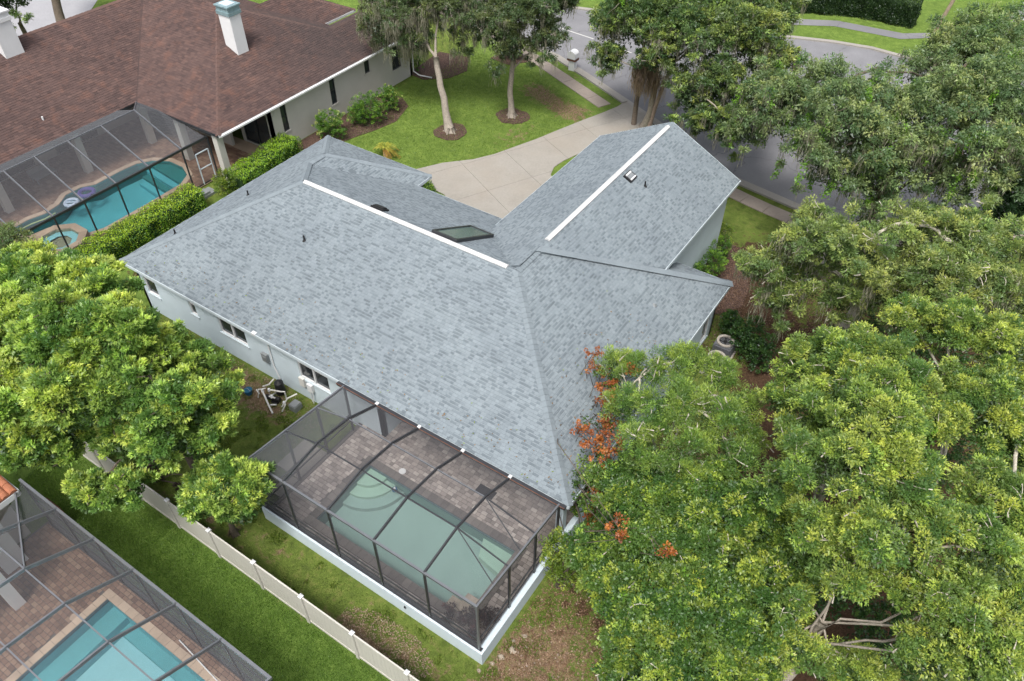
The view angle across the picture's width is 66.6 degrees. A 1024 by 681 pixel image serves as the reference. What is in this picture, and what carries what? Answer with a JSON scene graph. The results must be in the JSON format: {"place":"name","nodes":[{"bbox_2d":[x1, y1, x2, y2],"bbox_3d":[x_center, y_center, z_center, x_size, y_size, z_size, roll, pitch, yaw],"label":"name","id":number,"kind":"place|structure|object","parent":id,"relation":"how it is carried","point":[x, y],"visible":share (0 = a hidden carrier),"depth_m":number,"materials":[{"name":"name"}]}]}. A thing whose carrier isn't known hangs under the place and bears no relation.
{"place":"outdoors","nodes":[
{"label":"outdoors","id":0,"kind":"place"},
{"bbox_2d":[26,161,58,184],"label":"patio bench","id":1,"kind":"object","parent":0,"point":[37,172],"visible":0.92,"depth_m":47.36,"materials":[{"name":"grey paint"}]},
{"bbox_2d":[1,0,96,35],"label":"neighbour driveway","id":2,"kind":"structure","parent":0,"point":[42,12],"depth_m":67.06,"materials":[{"name":"grey concrete"}]},
{"bbox_2d":[17,458,383,680],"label":"grass","id":3,"kind":"structure","parent":0,"point":[157,559],"depth_m":28.19,"materials":[{"name":"green plant"}]},
{"bbox_2d":[202,187,216,198],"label":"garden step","id":4,"kind":"object","parent":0,"point":[209,192],"visible":0.57,"depth_m":46.43,"materials":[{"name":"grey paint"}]},
{"bbox_2d":[335,52,591,167],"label":"grass","id":5,"kind":"structure","parent":0,"point":[471,113],"depth_m":53.75,"materials":[{"name":"green plant"}]},
{"bbox_2d":[476,484,496,499],"bbox_3d":[-1.027,5.972,30.801,0.800,0.015,0.400,25,49,24],"label":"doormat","id":6,"kind":"object","parent":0,"point":[482,489],"visible":0.79,"depth_m":30.83,"materials":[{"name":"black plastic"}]},
{"bbox_2d":[0,0,1023,680],"bbox_3d":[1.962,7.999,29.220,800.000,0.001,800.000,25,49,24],"label":"ground","id":7,"kind":"structure","parent":0,"point":[754,228],"depth_m":31.04,"materials":[{"name":"green plant"}]},
{"bbox_2d":[0,475,30,610],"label":"house","id":8,"kind":"structure","parent":7,"relation":"on","point":[9,593],"depth_m":27.91,"materials":[{"name":"ceramic"}]},
{"bbox_2d":[0,0,33,33],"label":"tree","id":9,"kind":"object","parent":7,"relation":"on","point":[15,13],"visible":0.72,"depth_m":57.27,"materials":[{"name":"green plant"}]},
{"bbox_2d":[0,221,36,251],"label":"olive tree","id":10,"kind":"object","parent":7,"relation":"on","point":[7,230],"visible":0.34,"depth_m":37.64,"materials":[{"name":"green plant"}]},
{"bbox_2d":[51,0,64,21],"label":"tree","id":11,"kind":"object","parent":7,"relation":"on","point":[58,10],"visible":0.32,"depth_m":62.67,"materials":[{"name":"brown plant"}]},
{"bbox_2d":[0,237,161,473],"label":"broadleaf tree","id":12,"kind":"object","parent":7,"relation":"on","point":[76,329],"visible":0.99,"depth_m":25.28,"materials":[{"name":"green plant"}]},
{"bbox_2d":[0,521,242,680],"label":"pool deck","id":13,"kind":"structure","parent":7,"relation":"on","point":[70,575],"depth_m":27.77,"materials":[{"name":"stone"}]},
{"bbox_2d":[69,613,76,620],"bbox_3d":[-15.337,9.676,27.289,0.300,0.028,0.300,25,49,24],"label":"skimmer lid","id":14,"kind":"object","parent":13,"relation":"on","point":[73,616],"visible":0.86,"depth_m":27.27,"materials":[{"name":"beige plastic"}]},
{"bbox_2d":[4,588,220,680],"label":"swimming pool","id":15,"kind":"structure","parent":13,"relation":"in","point":[151,650],"depth_m":27.21,"materials":[{"name":"teal liquid"}]},
{"bbox_2d":[0,478,272,680],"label":"pool enclosure","id":16,"kind":"object","parent":13,"relation":"on","point":[234,660],"visible":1,"depth_m":25.28,"materials":[{"name":"brown metal"}]},
{"bbox_2d":[179,639,217,680],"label":"pool pole","id":17,"kind":"object","parent":13,"relation":"on","point":[198,660],"visible":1,"depth_m":26.11,"materials":[{"name":"white metal"}]},
{"bbox_2d":[0,112,263,247],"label":"pool deck","id":18,"kind":"structure","parent":7,"relation":"on","point":[106,152],"depth_m":49.23,"materials":[{"name":"beige stone"}]},
{"bbox_2d":[33,223,88,254],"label":"hot tub","id":19,"kind":"object","parent":18,"relation":"on","point":[76,233],"visible":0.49,"depth_m":43.27,"materials":[{"name":"beige stone"}]},
{"bbox_2d":[12,157,192,237],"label":"swimming pool","id":20,"kind":"structure","parent":18,"relation":"in","point":[107,209],"depth_m":47.73,"materials":[{"name":"teal liquid"}]},
{"bbox_2d":[23,213,55,227],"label":"pool hose","id":21,"kind":"object","parent":20,"relation":"on","point":[38,221],"visible":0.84,"depth_m":44.56,"materials":[{"name":"plastic"}]},
{"bbox_2d":[63,187,95,206],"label":"pool float","id":22,"kind":"object","parent":20,"relation":"on","point":[73,200],"visible":0.84,"depth_m":46.30,"materials":[{"name":"purple plastic"}]},
{"bbox_2d":[0,101,218,247],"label":"pool enclosure","id":23,"kind":"object","parent":18,"relation":"on","point":[54,144],"visible":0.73,"depth_m":43.57,"materials":[{"name":"grey metal"}]},
{"bbox_2d":[66,182,207,259],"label":"hedge","id":24,"kind":"object","parent":7,"relation":"on","point":[133,233],"visible":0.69,"depth_m":42.95,"materials":[{"name":"green plant"}]},
{"bbox_2d":[60,319,245,514],"bbox_3d":[-12.091,3.999,27.820,4.680,8.090,7.060,25,49,24],"label":"broadleaf tree","id":25,"kind":"object","parent":7,"relation":"on","point":[195,413],"visible":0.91,"depth_m":26.03,"materials":[{"name":"green plant"}]},
{"bbox_2d":[146,458,186,500],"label":"shrub","id":26,"kind":"object","parent":7,"relation":"on","point":[163,477],"visible":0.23,"depth_m":31.02,"materials":[{"name":"green plant"}]},
{"bbox_2d":[0,0,431,213],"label":"house","id":27,"kind":"structure","parent":7,"relation":"on","point":[219,72],"depth_m":48.90,"materials":[{"name":"brown"}]},
{"bbox_2d":[0,159,34,180],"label":"sliding door","id":28,"kind":"structure","parent":27,"relation":"in","point":[19,168],"depth_m":48.06,"materials":[{"name":"grey metal"}]},
{"bbox_2d":[55,129,97,153],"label":"sliding door","id":29,"kind":"structure","parent":27,"relation":"in","point":[93,133],"depth_m":50.67,"materials":[{"name":"grey metal"}]},
{"bbox_2d":[244,116,271,146],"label":"sliding door","id":30,"kind":"structure","parent":27,"relation":"in","point":[257,131],"depth_m":49.95,"materials":[{"name":"black glass"}]},
{"bbox_2d":[279,105,291,133],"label":"window","id":31,"kind":"structure","parent":27,"relation":"in","point":[282,108],"depth_m":49.53,"materials":[{"name":"black glass"}]},
{"bbox_2d":[329,78,338,106],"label":"window","id":32,"kind":"structure","parent":27,"relation":"in","point":[331,82],"depth_m":52.18,"materials":[{"name":"black glass"}]},
{"bbox_2d":[364,60,371,75],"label":"window","id":33,"kind":"structure","parent":27,"relation":"in","point":[366,64],"depth_m":53.97,"materials":[{"name":"black glass"}]},
{"bbox_2d":[391,44,402,72],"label":"window","id":34,"kind":"structure","parent":27,"relation":"in","point":[397,63],"depth_m":56.24,"materials":[{"name":"black glass"}]},
{"bbox_2d":[211,167,237,196],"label":"shrub","id":35,"kind":"object","parent":7,"relation":"on","point":[225,182],"visible":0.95,"depth_m":45.76,"materials":[{"name":"green plant"}]},
{"bbox_2d":[174,445,276,539],"bbox_3d":[-9.855,6.046,27.792,3.572,5.115,2.974,10,45,10],"label":"broadleaf tree","id":36,"kind":"object","parent":7,"relation":"on","point":[220,485],"visible":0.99,"depth_m":26.48,"materials":[{"name":"green plant"}]},
{"bbox_2d":[244,387,251,395],"bbox_3d":[-11.818,2.253,34.916,0.380,0.372,0.380,25,49,24],"label":"bucket","id":37,"kind":"object","parent":7,"relation":"on","point":[248,391],"visible":0.96,"depth_m":34.85,"materials":[{"name":"blue plastic"}]},
{"bbox_2d":[83,442,418,680],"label":"vinyl fence","id":38,"kind":"object","parent":7,"relation":"on","point":[375,659],"visible":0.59,"depth_m":27.19,"materials":[{"name":"white paint"}]},
{"bbox_2d":[224,131,302,190],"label":"hedge","id":39,"kind":"object","parent":7,"relation":"on","point":[277,152],"visible":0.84,"depth_m":47.73,"materials":[{"name":"green plant"}]},
{"bbox_2d":[229,361,329,451],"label":"leaf litter","id":40,"kind":"object","parent":7,"relation":"on","point":[278,408],"visible":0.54,"depth_m":34.39,"materials":[{"name":"brown plant"}]},
{"bbox_2d":[256,378,302,413],"bbox_3d":[-10.397,2.372,34.457,1.281,0.840,2.355,-31,52,-28],"label":"pool equipment","id":41,"kind":"object","parent":7,"relation":"on","point":[295,405],"visible":1,"depth_m":34.45,"materials":[{"name":"white plastic"}]},
{"bbox_2d":[271,440,326,496],"bbox_3d":[-8.978,5.236,32.013,1.350,0.090,2.650,25,49,24],"label":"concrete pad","id":42,"kind":"object","parent":7,"relation":"on","point":[300,451],"visible":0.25,"depth_m":32.20,"materials":[{"name":"grey concrete"}]},
{"bbox_2d":[68,349,557,680],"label":"weeds","id":43,"kind":"object","parent":7,"relation":"on","point":[245,434],"visible":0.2,"depth_m":28.36,"materials":[{"name":"green plant"}]},
{"bbox_2d":[298,96,407,151],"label":"mulch bed","id":44,"kind":"object","parent":7,"relation":"on","point":[310,140],"visible":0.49,"depth_m":52.64,"materials":[{"name":"brown wood"}]},
{"bbox_2d":[311,108,348,138],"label":"shrub","id":45,"kind":"object","parent":44,"relation":"on","point":[329,125],"visible":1,"depth_m":50.58,"materials":[{"name":"green plant"}]},
{"bbox_2d":[346,90,388,125],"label":"shrub","id":46,"kind":"object","parent":44,"relation":"on","point":[359,110],"visible":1,"depth_m":51.93,"materials":[{"name":"green plant"}]},
{"bbox_2d":[376,83,402,110],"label":"shrub","id":47,"kind":"object","parent":44,"relation":"on","point":[387,94],"visible":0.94,"depth_m":53.37,"materials":[{"name":"green plant"}]},
{"bbox_2d":[374,142,399,158],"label":"shrub","id":48,"kind":"object","parent":7,"relation":"on","point":[382,147],"visible":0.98,"depth_m":49.42,"materials":[{"name":"yellow plant"}]},
{"bbox_2d":[341,606,433,677],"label":"leaf litter","id":49,"kind":"object","parent":7,"relation":"on","point":[387,645],"visible":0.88,"depth_m":26.77,"materials":[{"name":"plant"}]},
{"bbox_2d":[303,455,527,628],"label":"swimming pool","id":50,"kind":"structure","parent":7,"relation":"in","point":[415,534],"depth_m":30.01,"materials":[{"name":"liquid"}]},
{"bbox_2d":[248,381,603,664],"bbox_3d":[-3.006,4.996,29.441,10.650,4.014,8.615,25,49,24],"label":"pool enclosure","id":51,"kind":"object","parent":7,"relation":"on","point":[478,651],"visible":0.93,"depth_m":27.39,"materials":[{"name":"brown metal"}]},
{"bbox_2d":[119,122,740,530],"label":"house","id":52,"kind":"structure","parent":7,"relation":"on","point":[489,318],"depth_m":33.45,"materials":[{"name":"grey"}]},
{"bbox_2d":[143,276,161,300],"bbox_3d":[-17.387,-2.681,37.582,1.020,1.450,0.160,25,49,24],"label":"window","id":53,"kind":"structure","parent":52,"relation":"in","point":[152,288],"depth_m":37.85,"materials":[{"name":"glass"}]},
{"bbox_2d":[188,301,199,319],"bbox_3d":[-14.853,-1.522,36.342,0.620,1.060,0.160,25,49,24],"label":"window","id":54,"kind":"structure","parent":52,"relation":"in","point":[192,306],"depth_m":36.53,"materials":[{"name":"white paint"}]},
{"bbox_2d":[218,317,249,349],"bbox_3d":[-12.643,-0.502,35.268,1.940,1.380,0.160,25,49,24],"label":"window","id":55,"kind":"structure","parent":52,"relation":"in","point":[229,329],"depth_m":35.49,"materials":[{"name":"glass"}]},
{"bbox_2d":[297,361,330,394],"bbox_3d":[-8.455,1.461,33.265,1.960,1.430,0.160,25,49,24],"label":"window","id":56,"kind":"structure","parent":52,"relation":"in","point":[306,372],"depth_m":33.47,"materials":[{"name":"glass"}]},
{"bbox_2d":[700,317,709,344],"bbox_3d":[9.046,-0.686,36.498,0.160,2.110,0.960,25,49,24],"label":"window","id":57,"kind":"structure","parent":52,"relation":"in","point":[706,323],"depth_m":37.02,"materials":[{"name":"white paint"}]},
{"bbox_2d":[423,180,437,192],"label":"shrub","id":58,"kind":"object","parent":7,"relation":"on","point":[428,185],"visible":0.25,"depth_m":46.48,"materials":[{"name":"green plant"}]},
{"bbox_2d":[275,422,588,643],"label":"pool deck","id":59,"kind":"structure","parent":7,"relation":"on","point":[332,472],"depth_m":30.91,"materials":[{"name":"stone"}]},
{"bbox_2d":[399,468,405,473],"bbox_3d":[-4.431,5.278,31.511,0.300,0.028,0.300,25,49,24],"label":"skimmer lid","id":60,"kind":"object","parent":59,"relation":"on","point":[402,470],"visible":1,"depth_m":31.49,"materials":[{"name":"white paint"}]},
{"bbox_2d":[412,52,467,79],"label":"mulch bed","id":61,"kind":"object","parent":7,"relation":"on","point":[429,70],"visible":0.64,"depth_m":59.10,"materials":[{"name":"brown wood"}]},
{"bbox_2d":[411,51,425,70],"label":"shrub","id":62,"kind":"object","parent":61,"relation":"on","point":[415,60],"visible":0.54,"depth_m":58.28,"materials":[{"name":"green plant"}]},
{"bbox_2d":[433,123,466,140],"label":"mulch ring","id":63,"kind":"object","parent":7,"relation":"on","point":[462,133],"visible":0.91,"depth_m":51.88,"materials":[{"name":"brown wood"}]},
{"bbox_2d":[354,0,493,134],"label":"oak tree","id":64,"kind":"object","parent":63,"relation":"on","point":[388,19],"visible":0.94,"depth_m":49.85,"materials":[{"name":"green plant"}]},
{"bbox_2d":[439,601,500,640],"bbox_3d":[-1.443,9.653,26.566,2.161,1.365,1.417,2,44,2],"label":"shrub","id":65,"kind":"object","parent":7,"relation":"on","point":[483,616],"visible":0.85,"depth_m":26.50,"materials":[{"name":"green plant"}]},
{"bbox_2d":[491,54,530,64],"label":"mulch bed","id":66,"kind":"object","parent":7,"relation":"on","point":[508,61],"visible":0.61,"depth_m":60.12,"materials":[{"name":"brown wood"}]},
{"bbox_2d":[495,108,529,124],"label":"mulch ring","id":67,"kind":"object","parent":7,"relation":"on","point":[503,116],"visible":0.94,"depth_m":53.50,"materials":[{"name":"brown wood"}]},
{"bbox_2d":[459,0,582,118],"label":"oak tree","id":68,"kind":"object","parent":67,"relation":"on","point":[509,36],"visible":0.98,"depth_m":48.95,"materials":[{"name":"green plant"}]},
{"bbox_2d":[509,647,515,653],"bbox_3d":[0.000,10.524,26.529,0.232,0.070,0.280,-10,45,-10],"label":"rock","id":69,"kind":"object","parent":7,"relation":"on","point":[512,649],"visible":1,"depth_m":26.48,"materials":[{"name":"beige stone"}]},
{"bbox_2d":[537,526,585,593],"bbox_3d":[1.928,7.819,26.999,2.323,3.397,1.734,25,49,24],"label":"shrub","id":70,"kind":"object","parent":7,"relation":"on","point":[554,557],"visible":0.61,"depth_m":26.67,"materials":[{"name":"green plant"}]},
{"bbox_2d":[567,49,578,70],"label":"mailbox","id":71,"kind":"object","parent":7,"relation":"on","point":[573,57],"visible":0.96,"depth_m":58.14,"materials":[{"name":"white paint"}]},
{"bbox_2d":[524,42,626,102],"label":"kerb","id":72,"kind":"structure","parent":7,"relation":"on","point":[617,97],"depth_m":57.37,"materials":[{"name":"grey concrete"}]},
{"bbox_2d":[569,363,623,535],"bbox_3d":[2.932,4.512,28.942,2.048,5.507,5.979,11,45,11],"label":"vine shrub","id":73,"kind":"object","parent":7,"relation":"on","point":[579,502],"visible":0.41,"depth_m":27.38,"materials":[{"name":"green plant"}]},
{"bbox_2d":[473,423,755,680],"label":"leaf litter","id":74,"kind":"object","parent":7,"relation":"on","point":[559,622],"visible":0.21,"depth_m":26.80,"materials":[{"name":"brown plant"}]},
{"bbox_2d":[557,346,677,557],"bbox_3d":[3.062,4.938,27.365,3.062,7.078,10.051,0,44,0],"label":"flowering vine","id":75,"kind":"object","parent":7,"relation":"on","point":[601,439],"visible":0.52,"depth_m":26.91,"materials":[{"name":"orange plant"}]},
{"bbox_2d":[593,339,773,487],"bbox_3d":[5.801,3.880,27.847,5.940,8.208,7.074,1,44,1],"label":"feathery tree","id":76,"kind":"object","parent":7,"relation":"on","point":[748,439],"visible":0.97,"depth_m":24.94,"materials":[{"name":"green plant"}]},
{"bbox_2d":[558,446,831,680],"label":"vine covered tree","id":77,"kind":"object","parent":7,"relation":"on","point":[700,612],"visible":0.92,"depth_m":22.58,"materials":[{"name":"green plant"}]},
{"bbox_2d":[582,0,812,162],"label":"oak tree","id":78,"kind":"object","parent":7,"relation":"on","point":[674,27],"visible":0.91,"depth_m":44.55,"materials":[{"name":"green plant"}]},
{"bbox_2d":[699,350,726,374],"bbox_3d":[9.334,1.052,35.812,1.000,0.930,1.000,25,49,24],"label":"air conditioner","id":79,"kind":"object","parent":7,"relation":"on","point":[721,352],"visible":0.04,"depth_m":35.71,"materials":[{"name":"grey metal"}]},
{"bbox_2d":[712,334,736,361],"bbox_3d":[9.935,0.332,36.565,1.000,0.930,1.000,25,49,24],"label":"air conditioner","id":80,"kind":"object","parent":7,"relation":"on","point":[722,343],"visible":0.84,"depth_m":36.23,"materials":[{"name":"grey metal"}]},
{"bbox_2d":[704,243,749,314],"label":"mulch bed","id":81,"kind":"object","parent":7,"relation":"on","point":[737,304],"visible":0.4,"depth_m":40.47,"materials":[{"name":"brown wood"}]},
{"bbox_2d":[693,235,732,276],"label":"shrub","id":82,"kind":"object","parent":81,"relation":"on","point":[718,253],"visible":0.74,"depth_m":40.21,"materials":[{"name":"green plant"}]},
{"bbox_2d":[718,221,734,246],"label":"shrub","id":83,"kind":"object","parent":81,"relation":"on","point":[728,228],"visible":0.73,"depth_m":42.07,"materials":[{"name":"green plant"}]},
{"bbox_2d":[718,308,780,373],"bbox_3d":[10.866,-0.132,36.163,2.007,2.249,3.783,-28,51,-26],"label":"shrub","id":84,"kind":"object","parent":7,"relation":"on","point":[744,334],"visible":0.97,"depth_m":35.71,"materials":[{"name":"green plant"}]},
{"bbox_2d":[573,7,940,58],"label":"kerb","id":85,"kind":"structure","parent":7,"relation":"on","point":[828,41],"depth_m":62.30,"materials":[{"name":"grey concrete"}]},
{"bbox_2d":[548,50,996,220],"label":"gutter pan","id":86,"kind":"object","parent":7,"relation":"on","point":[640,109],"visible":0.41,"depth_m":54.36,"materials":[{"name":"grey concrete"}]},
{"bbox_2d":[703,243,857,377],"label":"leaf litter","id":87,"kind":"object","parent":7,"relation":"on","point":[721,276],"visible":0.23,"depth_m":38.87,"materials":[{"name":"brown plant"}]},
{"bbox_2d":[803,550,859,622],"bbox_3d":[10.201,8.086,26.044,2.758,4.347,2.811,25,49,24],"label":"shrub","id":88,"kind":"object","parent":7,"relation":"on","point":[835,604],"visible":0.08,"depth_m":25.48,"materials":[{"name":"green plant"}]},
{"bbox_2d":[780,0,923,28],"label":"hedge","id":89,"kind":"object","parent":7,"relation":"on","point":[906,13],"visible":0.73,"depth_m":65.28,"materials":[{"name":"green plant"}]},
{"bbox_2d":[827,308,882,331],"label":"shrub","id":90,"kind":"object","parent":7,"relation":"on","point":[875,322],"visible":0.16,"depth_m":35.91,"materials":[{"name":"green plant"}]},
{"bbox_2d":[745,321,975,524],"bbox_3d":[9.699,4.789,24.670,5.960,11.397,7.518,25,49,24],"label":"oak tree","id":91,"kind":"object","parent":7,"relation":"on","point":[849,387],"visible":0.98,"depth_m":21.44,"materials":[{"name":"green plant"}]},
{"bbox_2d":[719,0,1023,267],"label":"oak tree","id":92,"kind":"object","parent":7,"relation":"on","point":[987,78],"visible":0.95,"depth_m":35.80,"materials":[{"name":"green plant"}]},
{"bbox_2d":[731,193,1023,348],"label":"oak tree","id":93,"kind":"object","parent":7,"relation":"on","point":[969,258],"visible":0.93,"depth_m":28.98,"materials":[{"name":"green plant"}]},
{"bbox_2d":[834,583,930,680],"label":"shrub","id":94,"kind":"object","parent":7,"relation":"on","point":[867,610],"visible":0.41,"depth_m":24.32,"materials":[{"name":"green plant"}]},
{"bbox_2d":[765,487,1023,680],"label":"oak tree","id":95,"kind":"object","parent":7,"relation":"on","point":[972,623],"visible":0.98,"depth_m":18.89,"materials":[{"name":"green plant"}]},
{"bbox_2d":[875,327,935,362],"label":"shrub","id":96,"kind":"object","parent":7,"relation":"on","point":[918,351],"visible":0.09,"depth_m":33.70,"materials":[{"name":"green plant"}]},
{"bbox_2d":[934,0,954,31],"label":"utility pole","id":97,"kind":"object","parent":7,"relation":"on","point":[948,8],"visible":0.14,"depth_m":62.63,"materials":[{"name":"brown wood"}]},
{"bbox_2d":[921,343,973,399],"bbox_3d":[18.084,1.526,33.197,1.962,3.956,2.132,-15,46,-15],"label":"shrub","id":98,"kind":"object","parent":7,"relation":"on","point":[963,359],"visible":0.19,"depth_m":32.27,"materials":[{"name":"green plant"}]},
{"bbox_2d":[876,291,1023,560],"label":"oak tree","id":99,"kind":"object","parent":7,"relation":"on","point":[999,425],"visible":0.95,"depth_m":22.45,"materials":[{"name":"green plant"}]},
{"bbox_2d":[926,424,990,500],"bbox_3d":[16.748,4.633,29.738,2.557,4.247,2.394,25,49,24],"label":"shrub","id":100,"kind":"object","parent":7,"relation":"on","point":[957,456],"visible":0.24,"depth_m":29.09,"materials":[{"name":"green plant"}]},
{"bbox_2d":[977,162,1023,238],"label":"tree","id":101,"kind":"object","parent":7,"relation":"on","point":[1009,205],"visible":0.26,"depth_m":37.06,"materials":[{"name":"green plant"}]},
{"bbox_2d":[417,102,655,218],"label":"driveway","id":102,"kind":"structure","parent":0,"point":[502,184],"depth_m":48.80,"materials":[{"name":"beige concrete"}]},
{"bbox_2d":[441,9,1023,246],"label":"sidewalk","id":103,"kind":"structure","parent":0,"point":[738,195],"depth_m":54.63,"materials":[{"name":"grey concrete"}]},
{"bbox_2d":[477,1,1021,220],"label":"road","id":104,"kind":"structure","parent":0,"point":[757,167],"depth_m":53.66,"materials":[{"name":"grey asphalt"}]},
{"bbox_2d":[562,28,631,52],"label":"road marking","id":105,"kind":"object","parent":104,"relation":"on","point":[586,36],"visible":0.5,"depth_m":63.53,"materials":[{"name":"paint"}]},
{"bbox_2d":[652,121,998,226],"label":"kerb","id":106,"kind":"structure","parent":104,"relation":"on","point":[768,195],"depth_m":46.44,"materials":[{"name":"grey concrete"}]},
{"bbox_2d":[792,19,928,38],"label":"path","id":107,"kind":"structure","parent":0,"point":[872,30],"depth_m":64.56,"materials":[{"name":"concrete"}]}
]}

